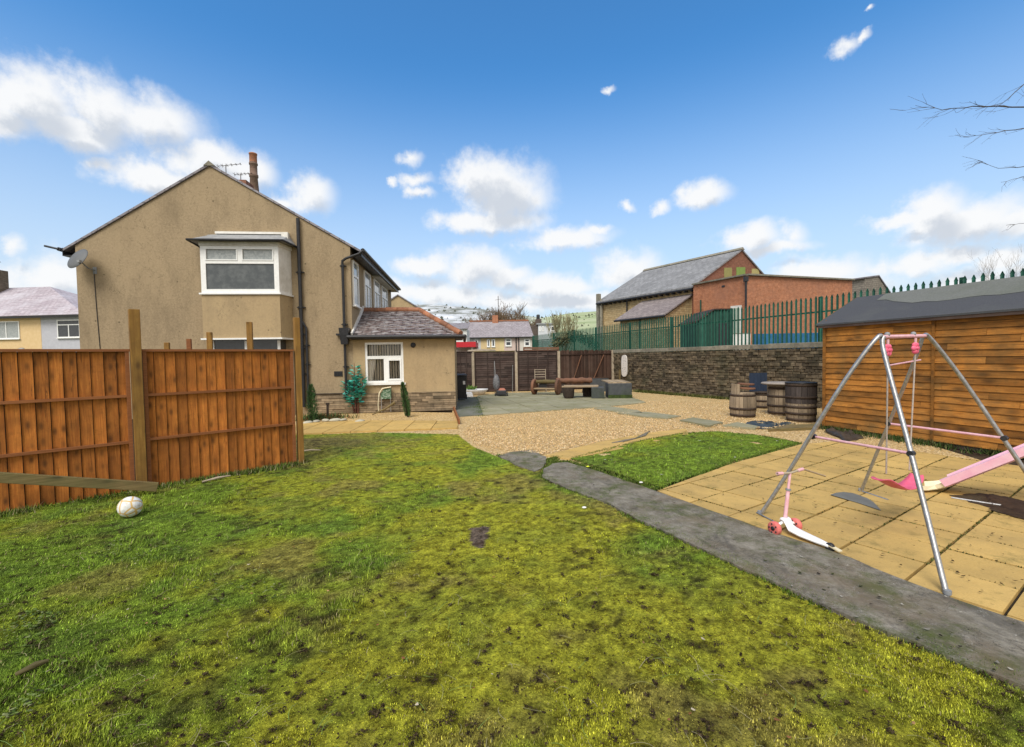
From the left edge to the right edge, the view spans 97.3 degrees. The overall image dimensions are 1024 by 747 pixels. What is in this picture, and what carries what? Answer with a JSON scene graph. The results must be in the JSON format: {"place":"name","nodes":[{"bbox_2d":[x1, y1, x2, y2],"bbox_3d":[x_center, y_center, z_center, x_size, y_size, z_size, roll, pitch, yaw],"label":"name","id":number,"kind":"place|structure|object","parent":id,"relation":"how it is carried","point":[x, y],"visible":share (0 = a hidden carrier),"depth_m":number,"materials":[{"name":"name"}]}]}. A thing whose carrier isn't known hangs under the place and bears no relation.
{"place":"outdoors","nodes":[
{"label":"outdoors","id":0,"kind":"place"},
{"bbox_2d":[0,460,309,517],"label":"edge grass","id":1,"kind":"structure","parent":0,"point":[248,471],"depth_m":6.25,"materials":[{"name":"green plant"}]},
{"bbox_2d":[456,397,482,416],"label":"side path","id":2,"kind":"structure","parent":0,"point":[464,403],"depth_m":15.43,"materials":[{"name":"concrete"}]},
{"bbox_2d":[457,374,466,398],"bbox_3d":[-2.111,0.548,18.418,0.550,1.050,0.680,-1,2,-8],"label":"wheelie bin","id":3,"kind":"object","parent":2,"relation":"on","point":[461,385],"visible":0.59,"depth_m":18.15,"materials":[{"name":"black plastic"}]},
{"bbox_2d":[416,305,595,350],"bbox_3d":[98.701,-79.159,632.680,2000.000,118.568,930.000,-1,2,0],"label":"hills","id":4,"kind":"structure","parent":0,"point":[452,315],"depth_m":677.79,"materials":[{"name":"white snow"}]},
{"bbox_2d":[418,304,592,333],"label":"hillside woods","id":5,"kind":"object","parent":4,"relation":"on","point":[441,317],"visible":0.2,"depth_m":702.37,"materials":[{"name":"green plant"}]},
{"bbox_2d":[0,432,1023,746],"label":"lawn","id":6,"kind":"structure","parent":0,"point":[454,484],"depth_m":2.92,"materials":[{"name":"green plant"}]},
{"bbox_2d":[0,608,60,645],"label":"weed clump","id":7,"kind":"object","parent":6,"relation":"on","point":[51,620],"visible":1,"depth_m":2.96,"materials":[{"name":"green plant"}]},
{"bbox_2d":[15,659,48,676],"bbox_3d":[-2.633,1.608,2.472,0.032,0.045,0.129,1,3,44],"label":"stick","id":8,"kind":"object","parent":6,"relation":"on","point":[34,665],"visible":1,"depth_m":2.46,"materials":[{"name":"brown wood"}]},
{"bbox_2d":[0,658,80,717],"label":"weed clump","id":9,"kind":"object","parent":6,"relation":"on","point":[25,703],"visible":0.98,"depth_m":2.25,"materials":[{"name":"green plant"}]},
{"bbox_2d":[0,472,158,491],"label":"timber beam","id":10,"kind":"structure","parent":6,"relation":"on","point":[45,480],"depth_m":5.37,"materials":[{"name":"brown wood"}]},
{"bbox_2d":[117,496,142,516],"bbox_3d":[-4.218,1.472,4.976,0.224,0.224,0.224,-1,2,0],"label":"football","id":11,"kind":"object","parent":6,"relation":"on","point":[131,506],"visible":1,"depth_m":4.91,"materials":[{"name":"white leather"}]},
{"bbox_2d":[96,536,184,561],"bbox_3d":[-3.366,1.581,4.058,0.914,0.018,0.504,0,2,14],"label":"weed clump","id":12,"kind":"object","parent":6,"relation":"on","point":[133,551],"visible":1,"depth_m":4.02,"materials":[{"name":"green plant"}]},
{"bbox_2d":[202,475,230,482],"bbox_3d":[-4.217,1.496,6.433,0.033,0.045,0.355,1,3,41],"label":"stick","id":13,"kind":"object","parent":6,"relation":"on","point":[215,478],"visible":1,"depth_m":6.42,"materials":[{"name":"beige wood"}]},
{"bbox_2d":[193,567,293,607],"bbox_3d":[-2.022,1.585,3.430,0.834,0.018,0.585,1,3,42],"label":"weed clump","id":14,"kind":"object","parent":6,"relation":"on","point":[237,587],"visible":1,"depth_m":3.35,"materials":[{"name":"green plant"}]},
{"bbox_2d":[46,476,914,740],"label":"fallen leaves","id":15,"kind":"object","parent":6,"relation":"on","point":[777,719],"visible":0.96,"depth_m":2.26,"materials":[{"name":"brown plant"}]},
{"bbox_2d":[0,458,1023,746],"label":"worm casts","id":16,"kind":"object","parent":6,"relation":"on","point":[410,704],"visible":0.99,"depth_m":2.29,"materials":[{"name":"brown soil"}]},
{"bbox_2d":[0,438,1023,746],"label":"fallen leaves","id":17,"kind":"object","parent":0,"point":[496,672],"visible":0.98,"depth_m":2.28,"materials":[{"name":"brown plant"}]},
{"bbox_2d":[0,0,1023,317],"label":"sky","id":18,"kind":"structure","parent":0,"point":[543,156],"materials":[{"name":"blue"}]},
{"bbox_2d":[498,450,546,471],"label":"path slab","id":19,"kind":"structure","parent":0,"point":[524,459],"depth_m":7.40,"materials":[{"name":"grey concrete"}]},
{"bbox_2d":[477,392,645,415],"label":"flagstones","id":20,"kind":"object","parent":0,"point":[520,402],"visible":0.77,"depth_m":16.52,"materials":[{"name":"grey stone"}]},
{"bbox_2d":[493,361,507,395],"bbox_3d":[-0.519,0.221,19.968,0.660,1.562,0.606,-1,2,0],"label":"parasol","id":21,"kind":"object","parent":20,"relation":"on","point":[496,385],"visible":0.98,"depth_m":19.88,"materials":[{"name":"grey fabric"}]},
{"bbox_2d":[531,379,561,394],"bbox_3d":[1.515,0.600,20.209,1.270,0.700,0.700,0,2,24],"label":"log bench","id":22,"kind":"object","parent":20,"relation":"on","point":[543,385],"visible":1,"depth_m":20.17,"materials":[{"name":"brown wood"}]},
{"bbox_2d":[556,377,591,392],"bbox_3d":[2.882,0.532,20.932,1.688,0.720,0.400,-1,2,-2],"label":"log bench","id":23,"kind":"object","parent":20,"relation":"on","point":[584,381],"visible":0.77,"depth_m":20.82,"materials":[{"name":"brown wood"}]},
{"bbox_2d":[562,385,603,397],"bbox_3d":[2.911,0.730,18.508,1.690,0.492,1.179,-1,2,9],"label":"plank bench","id":24,"kind":"object","parent":20,"relation":"on","point":[594,391],"visible":1,"depth_m":18.06,"materials":[{"name":"brown wood"}]},
{"bbox_2d":[590,378,608,391],"bbox_3d":[4.180,0.556,21.935,0.960,0.620,0.500,-1,2,0],"label":"planter box","id":25,"kind":"object","parent":20,"relation":"on","point":[597,381],"visible":0.27,"depth_m":21.68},
{"bbox_2d":[601,380,631,397],"bbox_3d":[4.366,0.641,18.974,0.940,0.650,2.270,-1,2,4],"label":"corner seat","id":26,"kind":"object","parent":20,"relation":"on","point":[618,388],"visible":0.94,"depth_m":17.87,"materials":[{"name":"grey wood"}]},
{"bbox_2d":[132,411,1023,489],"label":"garden soil","id":27,"kind":"structure","parent":0,"point":[979,456],"depth_m":7.42,"materials":[{"name":"brown soil"}]},
{"bbox_2d":[0,309,303,511],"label":"panel fence","id":28,"kind":"object","parent":27,"relation":"on","point":[197,413],"visible":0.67,"depth_m":5.97,"materials":[{"name":"brown wood"}]},
{"bbox_2d":[186,339,191,348],"bbox_3d":[-7.134,0.351,10.014,0.085,2.235,0.085,-2,2,-20],"label":"timber post","id":29,"kind":"object","parent":27,"relation":"on","point":[188,343],"visible":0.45,"depth_m":9.94,"materials":[{"name":"brown wood"}]},
{"bbox_2d":[206,332,212,348],"bbox_3d":[-6.275,0.309,9.413,0.095,2.334,0.095,-2,2,-20],"label":"timber post","id":30,"kind":"object","parent":27,"relation":"on","point":[209,337],"visible":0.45,"depth_m":9.34,"materials":[{"name":"brown wood"}]},
{"bbox_2d":[246,322,253,348],"bbox_3d":[-5.207,0.224,9.010,0.100,2.497,0.100,-2,2,-20],"label":"timber post","id":31,"kind":"object","parent":27,"relation":"on","point":[249,329],"visible":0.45,"depth_m":8.93,"materials":[{"name":"brown wood"}]},
{"bbox_2d":[44,160,466,418],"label":"house","id":32,"kind":"structure","parent":27,"relation":"on","point":[209,246],"depth_m":13.92,"materials":[{"name":"paint"}]},
{"bbox_2d":[200,246,279,292],"bbox_3d":[-8.131,-3.114,13.493,2.214,1.392,0.090,-1,2,-6],"label":"window","id":33,"kind":"structure","parent":32,"relation":"in","point":[224,269],"depth_m":13.48,"materials":[{"name":"white plastic"}]},
{"bbox_2d":[249,152,258,190],"bbox_3d":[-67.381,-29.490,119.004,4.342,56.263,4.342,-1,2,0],"label":"chimney","id":34,"kind":"object","parent":32,"relation":"attached to","point":[253,164],"visible":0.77,"depth_m":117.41,"materials":[{"name":"brown brick"}]},
{"bbox_2d":[352,260,361,308],"bbox_3d":[-5.151,-2.938,14.947,0.110,1.500,0.800,-1,2,-6],"label":"window","id":35,"kind":"structure","parent":32,"relation":"in","point":[355,266],"depth_m":14.92,"materials":[{"name":"white plastic"}]},
{"bbox_2d":[363,270,371,306],"bbox_3d":[-5.367,-3.023,16.767,0.050,1.450,1.050,-1,2,-6],"label":"window","id":36,"kind":"structure","parent":32,"relation":"in","point":[367,277],"depth_m":16.72,"materials":[{"name":"white plastic"}]},
{"bbox_2d":[373,278,380,307],"bbox_3d":[-5.548,-3.082,18.532,0.050,1.450,1.200,-1,2,-6],"label":"window","id":37,"kind":"structure","parent":32,"relation":"in","point":[376,285],"depth_m":18.44,"materials":[{"name":"white plastic"}]},
{"bbox_2d":[381,285,387,307],"bbox_3d":[-5.727,-3.140,20.272,0.050,1.450,1.400,-1,2,-6],"label":"window","id":38,"kind":"structure","parent":32,"relation":"in","point":[384,292],"depth_m":20.19,"materials":[{"name":"white plastic"}]},
{"bbox_2d":[523,347,558,350],"bbox_3d":[1.609,-0.322,24.724,1.988,2.265,0.068,-1,2,-6],"label":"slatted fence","id":39,"kind":"object","parent":27,"relation":"on","point":[538,348],"visible":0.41,"depth_m":24.64,"materials":[{"name":"brown wood"}]},
{"bbox_2d":[815,276,1023,453],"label":"shed","id":40,"kind":"structure","parent":27,"relation":"on","point":[975,330],"depth_m":8.16,"materials":[{"name":"brown wood"}]},
{"bbox_2d":[545,429,686,459],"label":"edging path","id":41,"kind":"structure","parent":0,"point":[581,450],"depth_m":8.45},
{"bbox_2d":[295,389,981,465],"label":"gravel","id":42,"kind":"structure","parent":0,"point":[466,422],"depth_m":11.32,"materials":[{"name":"beige gravel"}]},
{"bbox_2d":[305,383,319,420],"bbox_3d":[-5.638,0.812,12.704,0.368,1.079,0.403,-1,2,0],"label":"conifer shrub","id":43,"kind":"object","parent":42,"relation":"on","point":[312,394],"visible":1,"depth_m":12.66,"materials":[{"name":"green plant"}]},
{"bbox_2d":[295,412,364,420],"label":"bed plants","id":44,"kind":"object","parent":42,"relation":"on","point":[321,416],"visible":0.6,"depth_m":13.10,"materials":[{"name":"green plant"}]},
{"bbox_2d":[340,364,367,413],"bbox_3d":[-5.034,0.475,14.364,0.933,1.626,0.579,-1,2,-9],"label":"teal plant","id":45,"kind":"object","parent":42,"relation":"on","point":[356,392],"visible":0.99,"depth_m":14.34,"materials":[{"name":"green plant"}]},
{"bbox_2d":[295,420,457,434],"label":"front slabs","id":46,"kind":"structure","parent":42,"relation":"on","point":[334,427],"depth_m":11.30,"materials":[{"name":"beige stone"}]},
{"bbox_2d":[372,402,395,414],"bbox_3d":[-3.923,1.061,13.811,0.722,0.380,0.089,-2,2,-32],"label":"driftwood","id":47,"kind":"object","parent":42,"relation":"on","point":[390,405],"visible":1,"depth_m":13.84,"materials":[{"name":"brown wood"}]},
{"bbox_2d":[378,387,391,411],"bbox_3d":[-4.080,0.825,14.458,0.428,0.818,0.178,-1,2,-6],"label":"chair","id":48,"kind":"object","parent":42,"relation":"on","point":[386,393],"depth_m":14.41,"materials":[{"name":"beige plastic"}]},
{"bbox_2d":[400,381,410,416],"bbox_3d":[-3.127,0.756,13.250,0.300,1.074,0.287,-2,2,-20],"label":"conifer shrub","id":49,"kind":"object","parent":42,"relation":"on","point":[407,410],"visible":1,"depth_m":13.21,"materials":[{"name":"green plant"}]},
{"bbox_2d":[410,406,459,423],"bbox_3d":[-3.274,1.196,14.295,6.068,0.160,2.505,0,2,32],"label":"bed edging","id":50,"kind":"object","parent":42,"relation":"on","point":[456,415],"visible":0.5,"depth_m":13.23,"materials":[{"name":"brown wood"}]},
{"bbox_2d":[466,389,487,394],"bbox_3d":[-1.716,0.853,21.089,1.240,0.240,0.769,-1,2,-10],"label":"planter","id":51,"kind":"object","parent":42,"relation":"on","point":[478,391],"visible":0.81,"depth_m":20.82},
{"bbox_2d":[457,349,613,391],"bbox_3d":[1.144,-0.157,23.130,8.779,2.061,0.837,-1,2,-8],"label":"back fence","id":52,"kind":"object","parent":42,"relation":"on","point":[477,367],"visible":0.73,"depth_m":22.78,"materials":[{"name":"brown wood"}]},
{"bbox_2d":[493,453,658,490],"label":"edge grass","id":53,"kind":"structure","parent":42,"relation":"on","point":[551,460],"depth_m":6.82,"materials":[{"name":"green plant"}]},
{"bbox_2d":[594,406,640,412],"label":"stepping slab","id":54,"kind":"structure","parent":42,"relation":"on","point":[614,409],"depth_m":14.04,"materials":[{"name":"grey stone"}]},
{"bbox_2d":[612,431,649,442],"bbox_3d":[2.569,1.318,9.318,0.186,0.030,1.722,1,3,41],"label":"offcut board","id":55,"kind":"object","parent":42,"relation":"on","point":[643,435],"visible":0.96,"depth_m":9.10,"materials":[{"name":"beige wood"}]},
{"bbox_2d":[618,412,680,419],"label":"stepping slab","id":56,"kind":"structure","parent":42,"relation":"on","point":[653,415],"depth_m":12.53,"materials":[{"name":"grey stone"}]},
{"bbox_2d":[633,389,729,399],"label":"weeds","id":57,"kind":"object","parent":42,"relation":"on","point":[675,394],"visible":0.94,"depth_m":18.85,"materials":[{"name":"green plant"}]},
{"bbox_2d":[680,417,722,426],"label":"stepping slab","id":58,"kind":"structure","parent":42,"relation":"on","point":[702,422],"depth_m":11.01,"materials":[{"name":"grey stone"}]},
{"bbox_2d":[723,422,757,429],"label":"stepping slab","id":59,"kind":"structure","parent":42,"relation":"on","point":[738,425],"depth_m":10.38,"materials":[{"name":"grey stone"}]},
{"bbox_2d":[729,383,756,417],"bbox_3d":[6.248,0.712,12.204,0.671,0.919,0.671,-1,2,0],"label":"barrel chair","id":60,"kind":"object","parent":42,"relation":"on","point":[742,404],"visible":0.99,"depth_m":11.98,"materials":[{"name":"brown wood"}]},
{"bbox_2d":[749,373,766,408],"bbox_3d":[7.858,0.533,14.111,0.620,1.090,0.620,-1,2,-8],"label":"barrel chair","id":61,"kind":"object","parent":42,"relation":"on","point":[760,390],"visible":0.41,"depth_m":14.28,"materials":[{"name":"blue wood"}]},
{"bbox_2d":[746,420,794,428],"bbox_3d":[6.014,1.184,10.771,1.498,0.071,0.844,-2,2,-35],"label":"tarpaulin","id":62,"kind":"object","parent":42,"relation":"on","point":[764,424],"visible":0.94,"depth_m":10.59,"materials":[{"name":"plastic"}]},
{"bbox_2d":[761,381,786,415],"bbox_3d":[7.463,0.691,12.485,1.000,0.900,1.000,-1,2,0],"label":"barrel table","id":63,"kind":"object","parent":42,"relation":"on","point":[776,398],"visible":0.65,"depth_m":12.28,"materials":[{"name":"brown wood"}]},
{"bbox_2d":[768,424,821,431],"bbox_3d":[6.342,1.212,10.132,1.631,0.060,0.490,-1,2,-7],"label":"wood plank","id":64,"kind":"object","parent":42,"relation":"on","point":[794,427],"visible":0.81,"depth_m":9.92,"materials":[{"name":"brown wood"}]},
{"bbox_2d":[785,381,817,422],"bbox_3d":[7.213,0.698,11.251,0.700,0.980,0.700,-1,2,0],"label":"barrel","id":65,"kind":"object","parent":42,"relation":"on","point":[801,397],"visible":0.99,"depth_m":10.98,"materials":[{"name":"brown wood"}]},
{"bbox_2d":[825,427,863,440],"bbox_3d":[6.824,1.211,9.308,0.486,0.092,1.626,0,2,18],"label":"plastic sheet","id":66,"kind":"object","parent":42,"relation":"on","point":[844,435],"visible":0.94,"depth_m":9.03,"materials":[{"name":"black plastic"}]},
{"bbox_2d":[813,423,1023,458],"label":"weeds","id":67,"kind":"object","parent":42,"relation":"on","point":[916,441],"visible":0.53,"depth_m":8.23,"materials":[{"name":"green plant"}]},
{"bbox_2d":[571,430,802,488],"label":"lawn","id":68,"kind":"structure","parent":0,"point":[710,446],"depth_m":7.69,"materials":[{"name":"green plant"}]},
{"bbox_2d":[542,462,1023,690],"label":"path","id":69,"kind":"structure","parent":0,"point":[981,638],"depth_m":3.30,"materials":[{"name":"grey concrete"}]},
{"bbox_2d":[549,471,1016,670],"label":"fallen leaves","id":70,"kind":"object","parent":69,"relation":"on","point":[997,661],"visible":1,"depth_m":2.92,"materials":[{"name":"brown plant"}]},
{"bbox_2d":[658,442,1023,621],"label":"patio","id":71,"kind":"structure","parent":0,"point":[897,539],"depth_m":4.74,"materials":[{"name":"beige stone"}]},
{"bbox_2d":[768,467,841,551],"bbox_3d":[2.820,1.202,4.065,0.710,0.596,0.584,-2,2,-18],"label":"scooter","id":72,"kind":"object","parent":71,"relation":"on","point":[794,526],"visible":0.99,"depth_m":4.18,"materials":[{"name":"white plastic"}]},
{"bbox_2d":[667,442,1023,590],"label":"joint moss","id":73,"kind":"object","parent":71,"relation":"on","point":[984,517],"visible":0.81,"depth_m":5.27,"materials":[{"name":"green plant"}]},
{"bbox_2d":[831,492,880,510],"bbox_3d":[3.953,1.429,5.071,0.296,0.008,0.608,-1,2,-14],"label":"half moon board","id":74,"kind":"object","parent":71,"relation":"on","point":[859,499],"visible":1,"depth_m":5.13,"materials":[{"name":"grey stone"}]},
{"bbox_2d":[691,447,1023,591],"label":"fallen leaves","id":75,"kind":"object","parent":71,"relation":"on","point":[915,520],"visible":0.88,"depth_m":4.39,"materials":[{"name":"brown plant"}]},
{"bbox_2d":[757,332,1023,596],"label":"swing set","id":76,"kind":"object","parent":71,"relation":"on","point":[914,480],"visible":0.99,"depth_m":4.26,"materials":[{"name":"grey metal"}]},
{"bbox_2d":[923,444,1023,490],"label":"slide","id":77,"kind":"object","parent":71,"relation":"on","point":[981,467],"visible":0.9,"depth_m":5.08,"materials":[{"name":"pink plastic"}]},
{"bbox_2d":[951,497,1000,505],"bbox_3d":[5.247,1.415,4.843,0.024,0.024,0.752,-3,3,-43],"label":"metal rod","id":78,"kind":"object","parent":71,"relation":"on","point":[975,501],"visible":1,"depth_m":4.97,"materials":[{"name":"silver metal"}]},
{"bbox_2d":[932,487,1023,615],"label":"patio bedding","id":79,"kind":"object","parent":71,"relation":"attached to","point":[1013,603],"depth_m":3.10,"materials":[{"name":"brown soil"}]},
{"bbox_2d":[950,493,1023,518],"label":"soil patch","id":80,"kind":"object","parent":71,"relation":"on","point":[981,497],"visible":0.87,"depth_m":4.89,"materials":[{"name":"brown soil"}]},
{"bbox_2d":[982,494,1023,513],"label":"weed membrane","id":81,"kind":"object","parent":71,"relation":"on","point":[1010,503],"visible":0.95,"depth_m":4.88,"materials":[{"name":"brown fabric"}]},
{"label":"yard","id":82,"kind":"structure","parent":0,"visible":0},
{"bbox_2d":[549,331,597,348],"bbox_3d":[4.140,-1.169,30.023,3.472,3.504,1.364,-1,2,0],"label":"shrub","id":83,"kind":"object","parent":82,"relation":"on","point":[561,340],"visible":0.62,"depth_m":29.87,"materials":[{"name":"green plant"}]},
{"bbox_2d":[596,247,763,352],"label":"stone barn","id":84,"kind":"structure","parent":82,"relation":"on","point":[660,292],"depth_m":35.22,"materials":[{"name":"stone"}]},
{"bbox_2d":[679,308,732,350],"bbox_3d":[10.278,-1.920,24.054,1.870,2.818,2.400,-1,2,0],"label":"storage hut","id":85,"kind":"object","parent":82,"relation":"on","point":[716,310],"visible":0.44,"depth_m":22.94,"materials":[{"name":"green metal"}]},
{"bbox_2d":[733,333,750,349],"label":"wall","id":86,"kind":"structure","parent":82,"relation":"on","point":[740,339],"depth_m":25.46,"materials":[{"name":"paint"}]},
{"bbox_2d":[692,273,854,349],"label":"brick hall","id":87,"kind":"structure","parent":82,"relation":"on","point":[742,291],"depth_m":29.32,"materials":[{"name":"brick"}]},
{"bbox_2d":[532,268,1023,352],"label":"palisade fence","id":88,"kind":"object","parent":82,"relation":"on","point":[542,339],"visible":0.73,"depth_m":17.59,"materials":[{"name":"green metal"}]},
{"bbox_2d":[754,332,817,348],"bbox_3d":[15.788,-1.448,25.044,4.757,1.622,0.140,-1,2,0],"label":"barrier","id":89,"kind":"object","parent":82,"relation":"on","point":[784,338],"visible":0.09,"depth_m":24.96,"materials":[{"name":"blue metal"}]},
{"bbox_2d":[852,275,890,299],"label":"stone house","id":90,"kind":"structure","parent":82,"relation":"on","point":[870,283],"depth_m":45.17,"materials":[{"name":"stone"}]},
{"bbox_2d":[894,84,1023,231],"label":"bare tree","id":91,"kind":"object","parent":82,"relation":"on","point":[981,106],"visible":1,"depth_m":11.29,"materials":[{"name":"brown plant"}]},
{"bbox_2d":[971,248,1023,280],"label":"bare tree","id":92,"kind":"object","parent":82,"relation":"on","point":[988,278],"visible":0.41,"depth_m":26.17,"materials":[{"name":"plant"}]},
{"label":"ground","id":93,"kind":"structure","parent":0,"visible":0},
{"bbox_2d":[0,270,79,348],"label":"terraced house","id":94,"kind":"structure","parent":93,"relation":"on","point":[39,317],"depth_m":29.71,"materials":[{"name":"stone"}]},
{"bbox_2d":[0,321,19,339],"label":"window","id":95,"kind":"structure","parent":94,"relation":"in","point":[9,330],"depth_m":29.73,"materials":[{"name":"white plastic"}]},
{"bbox_2d":[56,319,79,338],"bbox_3d":[-28.972,-2.904,29.417,1.680,1.210,0.110,-1,2,4],"label":"window","id":96,"kind":"structure","parent":94,"relation":"in","point":[65,328],"depth_m":29.45,"materials":[{"name":"white plastic"}]},
{"bbox_2d":[391,294,417,306],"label":"house","id":97,"kind":"structure","parent":93,"relation":"on","point":[397,300],"depth_m":38.77,"materials":[{"name":"paint"}]},
{"bbox_2d":[449,323,469,341],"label":"cottage","id":98,"kind":"structure","parent":93,"relation":"on","point":[463,327],"depth_m":60.73,"materials":[{"name":"paint"}]},
{"bbox_2d":[456,342,477,351],"bbox_3d":[-3.582,-0.951,35.236,1.735,2.960,2.500,-1,2,0],"label":"shop canopy","id":99,"kind":"object","parent":93,"relation":"on","point":[463,346],"visible":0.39,"depth_m":33.95,"materials":[{"name":"red fabric"}]},
{"bbox_2d":[461,302,511,322],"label":"bare tree","id":100,"kind":"object","parent":93,"relation":"on","point":[487,315],"visible":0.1,"depth_m":92.38,"materials":[{"name":"plant"}]},
{"bbox_2d":[468,299,532,351],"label":"row house","id":101,"kind":"structure","parent":93,"relation":"on","point":[495,333],"depth_m":68.06,"materials":[{"name":"grey stone"}]},
{"bbox_2d":[505,338,511,346],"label":"window","id":102,"kind":"structure","parent":101,"relation":"in","point":[508,343],"depth_m":67.83,"materials":[{"name":"white plastic"}]},
{"bbox_2d":[486,301,528,319],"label":"bare tree","id":103,"kind":"object","parent":93,"relation":"on","point":[505,317],"visible":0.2,"depth_m":90.38,"materials":[{"name":"plant"}]},
{"bbox_2d":[489,310,535,325],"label":"bare tree","id":104,"kind":"object","parent":93,"relation":"on","point":[533,323],"visible":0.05,"depth_m":95.32,"materials":[{"name":"plant"}]},
{"bbox_2d":[530,314,555,346],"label":"dormer house","id":105,"kind":"structure","parent":93,"relation":"on","point":[539,328],"depth_m":84.83,"materials":[{"name":"white paint"}]},
{"bbox_2d":[545,310,578,349],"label":"bare tree","id":106,"kind":"object","parent":93,"relation":"on","point":[556,321],"visible":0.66,"depth_m":56.57,"materials":[{"name":"brown plant"}]},
{"bbox_2d":[610,342,822,408],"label":"stone wall","id":107,"kind":"structure","parent":93,"relation":"on","point":[699,370],"depth_m":17.49,"materials":[{"name":"grey stone"}]},
{"bbox_2d":[621,355,626,376],"bbox_3d":[5.738,-0.393,23.006,0.050,1.100,0.460,-2,2,-21],"label":"garden plaque","id":108,"kind":"object","parent":107,"relation":"attached to","point":[624,365],"visible":1,"depth_m":22.97,"materials":[{"name":"tile"}]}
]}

